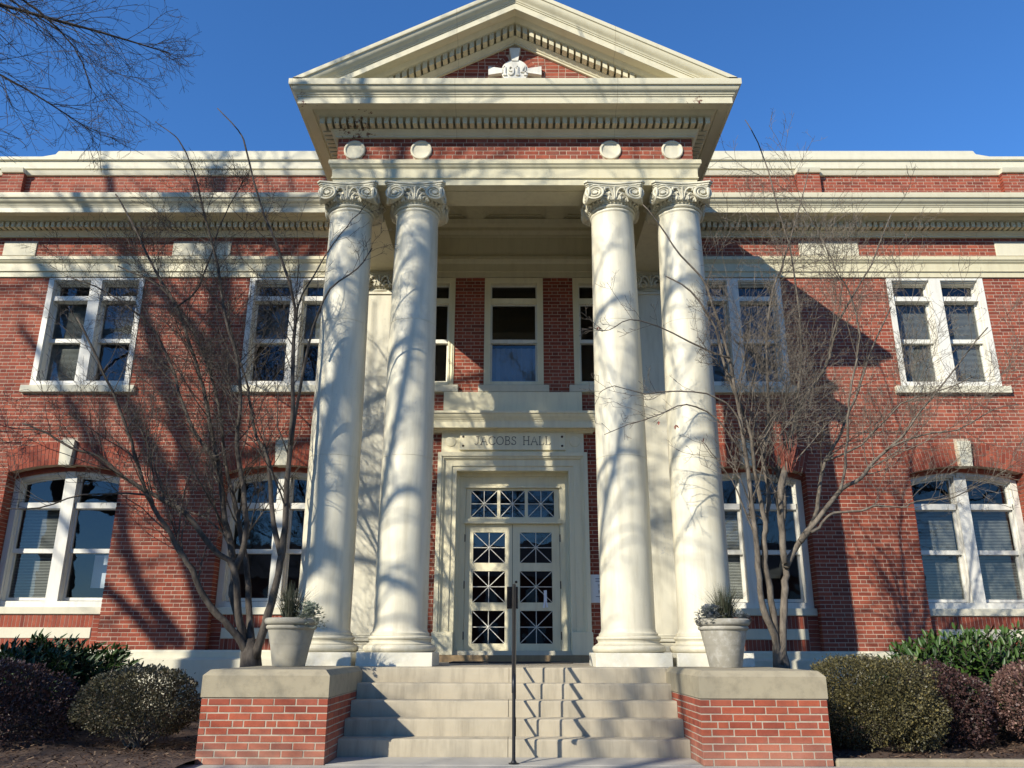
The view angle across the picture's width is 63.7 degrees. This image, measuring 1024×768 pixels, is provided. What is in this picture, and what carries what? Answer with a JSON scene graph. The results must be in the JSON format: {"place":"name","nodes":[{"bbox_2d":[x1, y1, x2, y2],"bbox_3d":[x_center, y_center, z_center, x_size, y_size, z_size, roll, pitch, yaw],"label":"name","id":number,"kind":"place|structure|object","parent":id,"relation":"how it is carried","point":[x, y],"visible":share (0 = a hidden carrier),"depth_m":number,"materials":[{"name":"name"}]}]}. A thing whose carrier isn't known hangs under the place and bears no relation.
{"place":"outdoors","nodes":[
{"label":"outdoors","id":0,"kind":"place"},
{"bbox_2d":[181,760,194,764],"bbox_3d":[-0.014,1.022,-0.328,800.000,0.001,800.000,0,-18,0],"label":"ground","id":1,"kind":"structure","parent":0,"point":[190,762],"depth_m":7.99,"materials":[{"name":"black soil"}]},
{"bbox_2d":[0,704,200,767],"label":"mulch bed","id":2,"kind":"object","parent":1,"relation":"on","point":[77,758],"visible":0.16,"depth_m":8.54,"materials":[{"name":"brown soil"}]},
{"bbox_2d":[0,656,87,746],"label":"purple shrub","id":3,"kind":"object","parent":2,"relation":"on","point":[55,708],"visible":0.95,"depth_m":9.09,"materials":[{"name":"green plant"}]},
{"bbox_2d":[0,628,143,726],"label":"laurel shrub","id":4,"kind":"object","parent":2,"relation":"on","point":[83,665],"visible":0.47,"depth_m":10.51,"materials":[{"name":"green plant"}]},
{"bbox_2d":[66,660,201,749],"bbox_3d":[-4.056,3.506,8.993,1.458,0.932,1.352,7,-19,-20],"label":"clipped shrub","id":5,"kind":"object","parent":2,"relation":"on","point":[165,702],"visible":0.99,"depth_m":8.80,"materials":[{"name":"green plant"}]},
{"bbox_2d":[0,108,397,666],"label":"bare tree","id":6,"kind":"object","parent":2,"relation":"on","point":[243,636],"visible":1,"depth_m":11.22,"materials":[{"name":"brown plant"}]},
{"bbox_2d":[0,725,1023,767],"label":"mulch chips","id":7,"kind":"object","parent":2,"relation":"on","point":[185,747],"visible":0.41,"depth_m":8.49,"materials":[{"name":"brown wood"}]},
{"bbox_2d":[0,0,205,171],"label":"shade tree","id":8,"kind":"object","parent":1,"relation":"on","point":[27,12],"visible":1,"depth_m":11.01,"materials":[{"name":"brown plant"}]},
{"bbox_2d":[194,666,362,764],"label":"cheek wall","id":9,"kind":"structure","parent":1,"relation":"on","point":[262,715],"depth_m":7.96,"materials":[{"name":"red brick"}]},
{"bbox_2d":[264,617,318,666],"bbox_3d":[-2.551,2.973,9.484,0.620,0.530,0.620,0,-18,0],"label":"planter","id":10,"kind":"object","parent":9,"relation":"on","point":[290,639],"visible":0.94,"depth_m":9.29,"materials":[{"name":"stone"}]},
{"bbox_2d":[293,600,326,628],"bbox_3d":[-2.324,2.663,9.480,0.440,0.338,0.478,0,-18,0],"label":"leafy plant","id":11,"kind":"object","parent":10,"relation":"in","point":[308,609],"visible":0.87,"depth_m":9.44,"materials":[{"name":"green plant"}]},
{"bbox_2d":[0,0,1023,734],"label":"hall building","id":12,"kind":"structure","parent":1,"relation":"on","point":[466,464],"depth_m":14.32,"materials":[{"name":"red brick"}]},
{"bbox_2d":[0,440,119,613],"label":"window","id":13,"kind":"structure","parent":12,"relation":"in","point":[55,601],"depth_m":14.42,"materials":[{"name":"paint"}]},
{"bbox_2d":[19,278,145,392],"bbox_3d":[-7.847,-0.892,15.336,2.070,2.275,0.337,0,-18,0],"label":"window","id":14,"kind":"structure","parent":12,"relation":"in","point":[45,342],"depth_m":15.35,"materials":[{"name":"paint"}]},
{"bbox_2d":[215,440,307,614],"bbox_3d":[-4.050,2.480,14.340,1.980,2.965,0.525,0,-18,0],"label":"window","id":15,"kind":"structure","parent":12,"relation":"in","point":[223,605],"depth_m":14.37,"materials":[{"name":"paint"}]},
{"bbox_2d":[231,278,324,392],"bbox_3d":[-4.043,-0.888,15.321,2.070,2.275,0.337,0,-18,0],"label":"window","id":16,"kind":"structure","parent":12,"relation":"in","point":[307,386],"depth_m":15.40,"materials":[{"name":"paint"}]},
{"bbox_2d":[434,278,457,392],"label":"window","id":17,"kind":"structure","parent":12,"relation":"in","point":[440,386],"depth_m":15.26,"materials":[{"name":"paint"}]},
{"bbox_2d":[462,524,511,650],"bbox_3d":[-0.415,3.473,14.032,0.835,2.162,0.119,0,-18,0],"label":"door","id":18,"kind":"structure","parent":12,"relation":"in","point":[469,606],"depth_m":14.05,"materials":[{"name":"paint"}]},
{"bbox_2d":[466,488,558,518],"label":"transom window","id":19,"kind":"structure","parent":12,"relation":"in","point":[468,490],"depth_m":14.49,"materials":[{"name":"paint"}]},
{"bbox_2d":[478,278,548,391],"bbox_3d":[0.033,-0.900,15.268,1.280,2.273,0.287,0,-18,0],"label":"window","id":20,"kind":"structure","parent":12,"relation":"in","point":[505,370],"depth_m":15.25,"materials":[{"name":"paint"}]},
{"bbox_2d":[513,524,561,650],"bbox_3d":[0.428,3.474,14.028,0.835,2.162,0.119,0,-18,0],"label":"door","id":21,"kind":"structure","parent":12,"relation":"in","point":[554,567],"depth_m":14.07,"materials":[{"name":"paint"}]},
{"bbox_2d":[543,590,547,607],"bbox_3d":[0.569,3.654,13.989,0.095,0.295,0.044,0,-18,0],"label":"paper strip","id":22,"kind":"object","parent":21,"relation":"attached to","point":[545,596],"visible":1,"depth_m":13.97,"materials":[{"name":"white paper"}]},
{"bbox_2d":[569,278,594,392],"bbox_3d":[1.681,-0.901,15.253,1.280,2.273,0.270,0,-18,0],"label":"window","id":23,"kind":"structure","parent":12,"relation":"in","point":[577,283],"depth_m":15.25,"materials":[{"name":"paint"}]},
{"bbox_2d":[590,575,599,602],"bbox_3d":[1.578,3.430,13.797,0.525,0.460,0.030,0,-18,0],"label":"notice sign","id":24,"kind":"object","parent":12,"relation":"attached to","point":[595,588],"visible":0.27,"depth_m":13.79,"materials":[{"name":"grey"}]},
{"bbox_2d":[705,278,796,393],"bbox_3d":[4.145,-0.880,15.288,2.070,2.275,0.337,0,-18,0],"label":"window","id":25,"kind":"structure","parent":12,"relation":"in","point":[745,282],"depth_m":15.34,"materials":[{"name":"paint"}]},
{"bbox_2d":[722,441,817,615],"bbox_3d":[4.138,2.500,14.342,1.980,2.965,0.599,0,-18,0],"label":"window","id":26,"kind":"structure","parent":12,"relation":"in","point":[746,553],"depth_m":14.33,"materials":[{"name":"paint"}]},
{"bbox_2d":[885,278,1012,393],"bbox_3d":[7.949,-0.876,15.273,2.070,2.275,0.337,0,-18,0],"label":"window","id":27,"kind":"structure","parent":12,"relation":"in","point":[934,285],"depth_m":15.31,"materials":[{"name":"paint"}]},
{"bbox_2d":[910,441,1023,615],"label":"window","id":28,"kind":"structure","parent":12,"relation":"in","point":[974,602],"depth_m":14.39,"materials":[{"name":"paint"}]},
{"bbox_2d":[337,667,690,757],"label":"entrance steps","id":29,"kind":"structure","parent":1,"relation":"on","point":[579,712],"depth_m":9.05,"materials":[{"name":"concrete"}]},
{"bbox_2d":[508,584,518,764],"bbox_3d":[0.022,3.065,9.072,0.100,1.812,2.330,0,-18,0],"label":"handrail","id":30,"kind":"object","parent":29,"relation":"on","point":[513,762],"visible":1,"depth_m":8.05,"materials":[{"name":"black metal"}]},
{"bbox_2d":[666,667,833,766],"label":"cheek wall","id":31,"kind":"structure","parent":1,"relation":"on","point":[757,716],"depth_m":7.94,"materials":[{"name":"red brick"}]},
{"bbox_2d":[695,618,749,667],"bbox_3d":[2.439,2.978,9.464,0.620,0.530,0.620,0,-18,0],"label":"planter","id":32,"kind":"object","parent":31,"relation":"on","point":[724,639],"visible":0.96,"depth_m":9.27,"materials":[{"name":"stone"}]},
{"bbox_2d":[694,603,725,623],"bbox_3d":[2.275,2.639,9.476,0.403,0.237,0.428,0,-18,0],"label":"leafy plant","id":33,"kind":"object","parent":32,"relation":"on","point":[708,611],"visible":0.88,"depth_m":9.42,"materials":[{"name":"blue plant"}]},
{"bbox_2d":[689,582,749,617],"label":"ornamental grass","id":34,"kind":"object","parent":32,"relation":"in","point":[722,600],"depth_m":9.52,"materials":[{"name":"green plant"}]},
{"bbox_2d":[732,609,751,621],"bbox_3d":[2.631,2.675,9.495,0.292,0.181,0.279,14,-22,-36],"label":"leafy plant","id":35,"kind":"object","parent":32,"relation":"on","point":[740,614],"visible":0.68,"depth_m":9.45,"materials":[{"name":"blue plant"}]},
{"bbox_2d":[829,708,1023,759],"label":"mulch bed","id":36,"kind":"object","parent":1,"relation":"on","point":[886,751],"visible":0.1,"depth_m":8.68,"materials":[{"name":"brown soil"}]},
{"bbox_2d":[579,108,1023,668],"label":"bare tree","id":37,"kind":"object","parent":36,"relation":"on","point":[778,633],"visible":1,"depth_m":10.79,"materials":[{"name":"brown plant"}]},
{"bbox_2d":[810,652,953,752],"bbox_3d":[3.935,3.492,9.066,1.574,1.042,1.581,0,-18,0],"label":"clipped shrub","id":38,"kind":"object","parent":36,"relation":"on","point":[850,695],"visible":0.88,"depth_m":8.67,"materials":[{"name":"green plant"}]},
{"bbox_2d":[855,620,1023,730],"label":"laurel shrub","id":39,"kind":"object","parent":36,"relation":"on","point":[993,656],"visible":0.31,"depth_m":10.25,"materials":[{"name":"green plant"}]},
{"bbox_2d":[884,658,999,748],"bbox_3d":[4.906,3.626,9.389,1.171,0.988,1.433,0,-18,0],"label":"purple shrub","id":40,"kind":"object","parent":36,"relation":"on","point":[949,688],"visible":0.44,"depth_m":9.11,"materials":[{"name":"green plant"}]},
{"bbox_2d":[970,658,1023,738],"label":"purple shrub","id":41,"kind":"object","parent":36,"relation":"on","point":[1014,671],"visible":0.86,"depth_m":9.19,"materials":[{"name":"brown plant"}]},
{"bbox_2d":[833,758,1023,766],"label":"kerb","id":42,"kind":"structure","parent":1,"relation":"on","point":[873,762],"depth_m":7.79,"materials":[{"name":"concrete"}]},
{"bbox_2d":[261,580,317,616],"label":"ornamental grass","id":43,"kind":"object","parent":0,"point":[288,606],"depth_m":9.54,"materials":[{"name":"green plant"}]},
{"bbox_2d":[449,661,572,663],"bbox_3d":[-0.015,4.315,12.767,1.860,0.017,0.950,0,-18,0],"label":"door mat","id":44,"kind":"object","parent":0,"point":[550,662],"depth_m":12.32,"materials":[{"name":"rubber"}]},
{"bbox_2d":[0,0,1023,156],"label":"sky","id":45,"kind":"structure","parent":0,"point":[853,75],"materials":[{"name":"blue"}]},
{"bbox_2d":[175,757,1023,767],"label":"pavement","id":46,"kind":"structure","parent":0,"point":[443,762],"depth_m":7.88,"materials":[{"name":"concrete"}]}
]}

